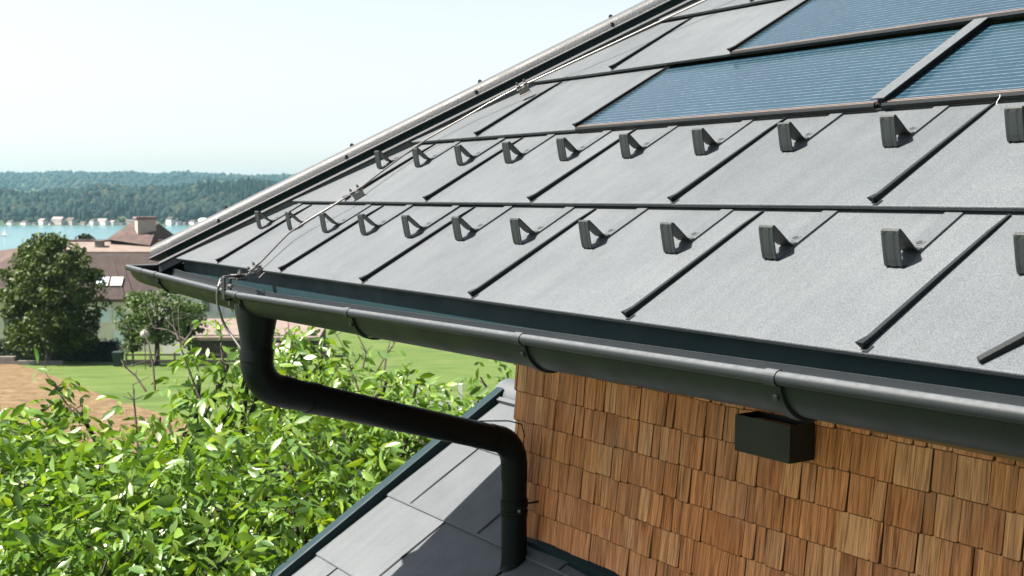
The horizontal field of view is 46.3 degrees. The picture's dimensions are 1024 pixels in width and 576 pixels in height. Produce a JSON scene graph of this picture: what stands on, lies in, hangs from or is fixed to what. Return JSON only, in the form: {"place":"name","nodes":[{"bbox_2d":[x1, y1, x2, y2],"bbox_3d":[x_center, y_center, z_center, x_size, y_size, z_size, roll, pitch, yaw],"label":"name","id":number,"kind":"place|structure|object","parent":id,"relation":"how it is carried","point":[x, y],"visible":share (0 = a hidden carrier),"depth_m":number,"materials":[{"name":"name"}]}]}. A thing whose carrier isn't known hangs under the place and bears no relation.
{"place":"outdoors","nodes":[
{"label":"outdoors","id":0,"kind":"place"},
{"bbox_2d":[0,364,187,457],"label":"ploughed field","id":1,"kind":"structure","parent":0,"point":[18,386],"depth_m":58.40,"materials":[{"name":"soil"}]},
{"bbox_2d":[0,226,189,249],"bbox_3d":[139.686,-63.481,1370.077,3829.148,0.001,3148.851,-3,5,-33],"label":"lake","id":2,"kind":"structure","parent":0,"point":[17,234],"depth_m":1407.14,"materials":[{"name":"liquid"}]},
{"bbox_2d":[0,178,222,225],"bbox_3d":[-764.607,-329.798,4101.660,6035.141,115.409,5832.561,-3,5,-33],"label":"hills","id":3,"kind":"structure","parent":0,"point":[2,223],"depth_m":1731.05,"materials":[{"name":"green plant"}]},
{"bbox_2d":[6,220,15,224],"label":"lakeside house","id":4,"kind":"structure","parent":3,"relation":"on","point":[10,222],"depth_m":1702.55,"materials":[{"name":"white paint"}]},
{"bbox_2d":[20,221,30,224],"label":"lakeside house","id":5,"kind":"structure","parent":3,"relation":"on","point":[25,223],"depth_m":1701.04,"materials":[{"name":"white paint"}]},
{"bbox_2d":[38,218,47,224],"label":"lakeside house","id":6,"kind":"structure","parent":3,"relation":"on","point":[42,221],"depth_m":1702.07,"materials":[{"name":"white paint"}]},
{"bbox_2d":[51,217,65,224],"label":"lakeside house","id":7,"kind":"structure","parent":3,"relation":"on","point":[59,220],"depth_m":1701.55,"materials":[{"name":"white"}]},
{"bbox_2d":[66,217,76,224],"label":"lakeside house","id":8,"kind":"structure","parent":3,"relation":"on","point":[71,221],"depth_m":1700.64,"materials":[{"name":"tile"}]},
{"bbox_2d":[89,219,97,224],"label":"lakeside house","id":9,"kind":"structure","parent":3,"relation":"on","point":[93,221],"depth_m":1702.20,"materials":[{"name":"white paint"}]},
{"bbox_2d":[97,218,109,224],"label":"lakeside house","id":10,"kind":"structure","parent":3,"relation":"on","point":[103,221],"depth_m":1701.44,"materials":[{"name":"white paint"}]},
{"bbox_2d":[110,220,117,224],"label":"lakeside house","id":11,"kind":"structure","parent":3,"relation":"on","point":[113,222],"depth_m":1701.77,"materials":[{"name":"white paint"}]},
{"bbox_2d":[125,219,134,224],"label":"lakeside house","id":12,"kind":"structure","parent":3,"relation":"on","point":[127,221],"depth_m":1703.36,"materials":[{"name":"tile"}]},
{"bbox_2d":[0,176,281,223],"bbox_3d":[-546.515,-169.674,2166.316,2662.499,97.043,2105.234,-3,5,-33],"label":"lakeside forest","id":13,"kind":"object","parent":3,"relation":"on","point":[188,201],"visible":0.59,"depth_m":1885.89,"materials":[{"name":"green plant"}]},
{"bbox_2d":[0,169,296,190],"bbox_3d":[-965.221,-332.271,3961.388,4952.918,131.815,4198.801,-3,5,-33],"label":"distant forest","id":14,"kind":"object","parent":3,"relation":"on","point":[71,179],"visible":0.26,"depth_m":3921.72,"materials":[{"name":"teal plant"}]},
{"bbox_2d":[165,217,175,224],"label":"lakeside house","id":15,"kind":"structure","parent":3,"relation":"on","point":[170,220],"depth_m":1700.00,"materials":[{"name":"white paint"}]},
{"bbox_2d":[175,218,180,224],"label":"lakeside house","id":16,"kind":"structure","parent":3,"relation":"on","point":[178,221],"depth_m":1700.81,"materials":[{"name":"white paint"}]},
{"bbox_2d":[189,220,197,224],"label":"lakeside house","id":17,"kind":"structure","parent":3,"relation":"on","point":[192,222],"depth_m":1701.56,"materials":[{"name":"white paint"}]},
{"bbox_2d":[21,329,515,575],"bbox_3d":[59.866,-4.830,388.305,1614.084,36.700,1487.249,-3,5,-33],"label":"ground","id":18,"kind":"structure","parent":0,"point":[105,378],"depth_m":82.68,"materials":[{"name":"green plant"}]},
{"bbox_2d":[0,356,63,364],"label":"wall","id":19,"kind":"structure","parent":18,"relation":"on","point":[8,360],"depth_m":90.70,"materials":[{"name":"stone"}]},
{"bbox_2d":[0,232,112,359],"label":"broad tree","id":20,"kind":"object","parent":18,"relation":"on","point":[56,325],"visible":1,"depth_m":90.76,"materials":[{"name":"green plant"}]},
{"bbox_2d":[0,337,124,361],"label":"hedge","id":21,"kind":"object","parent":18,"relation":"on","point":[103,350],"visible":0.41,"depth_m":95.36,"materials":[{"name":"green plant"}]},
{"bbox_2d":[74,233,94,238],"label":"broad tree","id":22,"kind":"object","parent":18,"relation":"on","point":[85,236],"visible":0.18,"depth_m":149.65,"materials":[{"name":"green plant"}]},
{"bbox_2d":[111,351,124,365],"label":"waste bin","id":23,"kind":"object","parent":18,"relation":"on","point":[117,357],"visible":0.96,"depth_m":88.34,"materials":[{"name":"green plastic"}]},
{"bbox_2d":[0,216,235,353],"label":"farmhouse","id":24,"kind":"object","parent":18,"relation":"on","point":[114,255],"visible":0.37,"depth_m":114.27,"materials":[{"name":"paint"}]},
{"bbox_2d":[3,319,11,326],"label":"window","id":25,"kind":"structure","parent":24,"relation":"in","point":[6,320],"depth_m":112.46,"materials":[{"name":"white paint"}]},
{"bbox_2d":[100,309,111,322],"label":"window","id":26,"kind":"structure","parent":24,"relation":"in","point":[106,318],"depth_m":112.43,"materials":[{"name":"glass"}]},
{"bbox_2d":[114,307,124,320],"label":"window","id":27,"kind":"structure","parent":24,"relation":"in","point":[117,319],"depth_m":112.43,"materials":[{"name":"glass"}]},
{"bbox_2d":[114,330,125,345],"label":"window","id":28,"kind":"structure","parent":24,"relation":"in","point":[116,333],"depth_m":112.57,"materials":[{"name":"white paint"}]},
{"bbox_2d":[201,300,210,312],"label":"window","id":29,"kind":"structure","parent":24,"relation":"in","point":[208,304],"depth_m":108.34,"materials":[{"name":"glass"}]},
{"bbox_2d":[214,304,222,313],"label":"window","id":30,"kind":"structure","parent":24,"relation":"in","point":[215,306],"depth_m":108.37,"materials":[{"name":"glass"}]},
{"bbox_2d":[229,308,234,315],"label":"window","id":31,"kind":"structure","parent":24,"relation":"in","point":[231,313],"depth_m":108.37,"materials":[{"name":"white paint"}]},
{"bbox_2d":[122,329,142,365],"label":"tree","id":32,"kind":"object","parent":18,"relation":"on","point":[131,348],"visible":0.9,"depth_m":89.37,"materials":[{"name":"green plant"}]},
{"bbox_2d":[140,330,148,369],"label":"garden lamp","id":33,"kind":"object","parent":18,"relation":"on","point":[142,334],"visible":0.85,"depth_m":84.36,"materials":[{"name":"white glass"}]},
{"bbox_2d":[113,288,198,364],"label":"fruit tree","id":34,"kind":"object","parent":18,"relation":"on","point":[141,319],"visible":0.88,"depth_m":89.50,"materials":[{"name":"green plant"}]},
{"bbox_2d":[172,300,209,353],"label":"fruit tree","id":35,"kind":"object","parent":18,"relation":"on","point":[199,309],"visible":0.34,"depth_m":94.39,"materials":[{"name":"green plant"}]},
{"bbox_2d":[0,298,408,575],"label":"walnut tree","id":36,"kind":"object","parent":18,"relation":"on","point":[185,512],"visible":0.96,"depth_m":6.26,"materials":[{"name":"green plant"}]},
{"bbox_2d":[125,353,320,366],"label":"rail fence","id":37,"kind":"object","parent":18,"relation":"on","point":[149,360],"visible":0.26,"depth_m":87.64,"materials":[{"name":"brown wood"}]},
{"bbox_2d":[187,318,325,357],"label":"shed","id":38,"kind":"structure","parent":18,"relation":"on","point":[211,341],"depth_m":100.72,"materials":[{"name":"tile"}]},
{"bbox_2d":[216,322,515,534],"bbox_3d":[-0.852,3.204,9.057,2.677,6.034,3.069,0,4,-4],"label":"walnut tree","id":39,"kind":"object","parent":18,"relation":"on","point":[368,434],"visible":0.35,"depth_m":8.99,"materials":[{"name":"green plant"}]},
{"bbox_2d":[398,383,471,408],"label":"white fence","id":40,"kind":"object","parent":18,"relation":"on","point":[459,391],"visible":0.2,"depth_m":55.10,"materials":[{"name":"paint"}]},
{"bbox_2d":[268,378,619,575],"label":"annex","id":41,"kind":"object","parent":18,"relation":"on","point":[432,508],"visible":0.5,"depth_m":5.29,"materials":[{"name":"grey metal"}]},
{"bbox_2d":[149,0,1023,575],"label":"house","id":42,"kind":"structure","parent":18,"relation":"on","point":[627,480],"depth_m":3.17,"materials":[{"name":"grey metal"}]},
{"bbox_2d":[319,204,371,232],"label":"snow guard","id":43,"kind":"object","parent":42,"relation":"on","point":[322,216],"visible":1,"depth_m":3.99,"materials":[{"name":"grey metal"}]},
{"bbox_2d":[357,205,412,234],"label":"snow guard","id":44,"kind":"object","parent":42,"relation":"on","point":[361,218],"visible":1,"depth_m":3.74,"materials":[{"name":"grey metal"}]},
{"bbox_2d":[234,302,538,574],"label":"downpipe","id":45,"kind":"object","parent":42,"relation":"attached to","point":[266,382],"visible":0.96,"depth_m":4.15,"materials":[{"name":"metal"}]},
{"bbox_2d":[401,205,459,237],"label":"snow guard","id":46,"kind":"object","parent":42,"relation":"on","point":[405,219],"visible":1,"depth_m":3.50,"materials":[{"name":"grey metal"}]},
{"bbox_2d":[412,141,460,166],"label":"snow guard","id":47,"kind":"object","parent":42,"relation":"on","point":[416,152],"visible":1,"depth_m":4.18,"materials":[{"name":"grey metal"}]},
{"bbox_2d":[216,0,706,348],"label":"lightning conductor","id":48,"kind":"object","parent":42,"relation":"attached to","point":[522,90],"visible":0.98,"depth_m":4.13,"materials":[{"name":"metal"}]},
{"bbox_2d":[454,138,504,164],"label":"snow guard","id":49,"kind":"object","parent":42,"relation":"on","point":[458,149],"visible":1,"depth_m":3.94,"materials":[{"name":"grey metal"}]},
{"bbox_2d":[502,134,554,162],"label":"snow guard","id":50,"kind":"object","parent":42,"relation":"on","point":[507,146],"visible":1,"depth_m":3.70,"materials":[{"name":"grey metal"}]},
{"bbox_2d":[125,263,1023,457],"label":"gutter","id":51,"kind":"object","parent":42,"relation":"attached to","point":[981,420],"visible":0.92,"depth_m":2.02,"materials":[{"name":"grey metal"}]},
{"bbox_2d":[556,130,612,160],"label":"snow guard","id":52,"kind":"object","parent":42,"relation":"on","point":[562,143],"visible":1,"depth_m":3.46,"materials":[{"name":"grey metal"}]},
{"bbox_2d":[619,125,678,158],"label":"snow guard","id":53,"kind":"object","parent":42,"relation":"on","point":[626,140],"visible":1,"depth_m":3.21,"materials":[{"name":"grey metal"}]},
{"bbox_2d":[660,209,733,253],"bbox_3d":[0.389,-0.146,2.557,0.187,0.067,0.037,-35,22,-26],"label":"snow guard","id":54,"kind":"object","parent":42,"relation":"on","point":[669,231],"visible":1,"depth_m":2.54,"materials":[{"name":"grey metal"}]},
{"bbox_2d":[691,119,753,154],"bbox_3d":[0.521,-0.402,2.995,0.187,0.066,0.036,-36,22,-26],"label":"snow guard","id":55,"kind":"object","parent":42,"relation":"on","point":[701,137],"visible":1,"depth_m":2.97,"materials":[{"name":"grey metal"}]},
{"bbox_2d":[575,30,958,131],"bbox_3d":[0.658,-0.554,3.272,0.423,0.016,1.139,-35,22,-26],"label":"solar panel","id":56,"kind":"object","parent":42,"relation":"on","point":[848,78],"visible":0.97,"depth_m":3.18,"materials":[{"name":"blue glass"}]},
{"bbox_2d":[735,411,814,463],"bbox_3d":[0.768,0.435,3.513,0.102,0.110,0.220,-3,5,-33],"label":"wall lamp","id":57,"kind":"object","parent":42,"relation":"attached to","point":[781,438],"visible":1,"depth_m":3.46,"materials":[{"name":"metal"}]},
{"bbox_2d":[758,211,837,259],"bbox_3d":[0.548,-0.128,2.315,0.186,0.066,0.036,-35,21,-26],"label":"snow guard","id":58,"kind":"object","parent":42,"relation":"on","point":[770,236],"visible":1,"depth_m":2.29,"materials":[{"name":"grey metal"}]},
{"bbox_2d":[777,113,843,151],"bbox_3d":[0.680,-0.384,2.753,0.186,0.066,0.036,-35,21,-26],"label":"snow guard","id":59,"kind":"object","parent":42,"relation":"on","point":[788,132],"visible":1,"depth_m":2.73,"materials":[{"name":"grey metal"}]},
{"bbox_2d":[730,0,1023,56],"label":"solar panel","id":60,"kind":"object","parent":42,"relation":"attached to","point":[813,22],"visible":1,"depth_m":3.29,"materials":[{"name":"blue glass"}]},
{"bbox_2d":[880,105,949,147],"bbox_3d":[0.839,-0.365,2.512,0.187,0.066,0.036,-35,21,-26],"label":"snow guard","id":61,"kind":"object","parent":42,"relation":"on","point":[892,127],"visible":1,"depth_m":2.49,"materials":[{"name":"grey metal"}]},
{"bbox_2d":[881,212,963,267],"bbox_3d":[0.706,-0.109,2.075,0.187,0.067,0.037,-36,22,-27],"label":"snow guard","id":62,"kind":"object","parent":42,"relation":"on","point":[895,242],"visible":1,"depth_m":2.05,"materials":[{"name":"grey metal"}]},
{"bbox_2d":[881,21,1023,108],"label":"solar panel","id":63,"kind":"object","parent":42,"relation":"on","point":[984,63],"visible":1,"depth_m":2.64,"materials":[{"name":"blue glass"}]},
{"bbox_2d":[1004,106,1023,142],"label":"snow guard","id":64,"kind":"object","parent":42,"relation":"on","point":[1014,121],"visible":1,"depth_m":2.23,"materials":[{"name":"grey metal"}]},
{"bbox_2d":[1013,232,1023,274],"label":"snow guard","id":65,"kind":"object","parent":42,"relation":"on","point":[1018,238],"visible":1,"depth_m":1.83,"materials":[{"name":"grey metal"}]},
{"bbox_2d":[254,203,302,228],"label":"snow guard","id":66,"kind":"object","parent":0,"point":[257,217],"visible":1,"depth_m":4.47,"materials":[{"name":"grey metal"}]},
{"bbox_2d":[285,204,332,229],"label":"snow guard","id":67,"kind":"object","parent":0,"point":[288,219],"visible":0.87,"depth_m":4.22,"materials":[{"name":"grey metal"}]},
{"bbox_2d":[0,0,643,175],"label":"sky","id":68,"kind":"structure","parent":0,"point":[247,87],"materials":[{"name":"white"}]},
{"bbox_2d":[374,144,420,168],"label":"snow guard","id":69,"kind":"object","parent":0,"point":[378,153],"visible":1,"depth_m":4.42,"materials":[{"name":"grey metal"}]},
{"bbox_2d":[451,206,512,240],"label":"snow guard","id":70,"kind":"object","parent":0,"point":[457,221],"visible":1,"depth_m":3.26,"materials":[{"name":"grey metal"}]},
{"bbox_2d":[510,207,574,243],"bbox_3d":[0.071,-0.184,3.040,0.187,0.067,0.037,-36,22,-26],"label":"snow guard","id":71,"kind":"object","parent":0,"point":[516,224],"visible":1,"depth_m":3.02,"materials":[{"name":"grey metal"}]},
{"bbox_2d":[578,208,647,248],"bbox_3d":[0.230,-0.165,2.798,0.187,0.067,0.037,-35,21,-26],"label":"snow guard","id":72,"kind":"object","parent":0,"point":[586,227],"visible":1,"depth_m":2.78,"materials":[{"name":"grey metal"}]}
]}

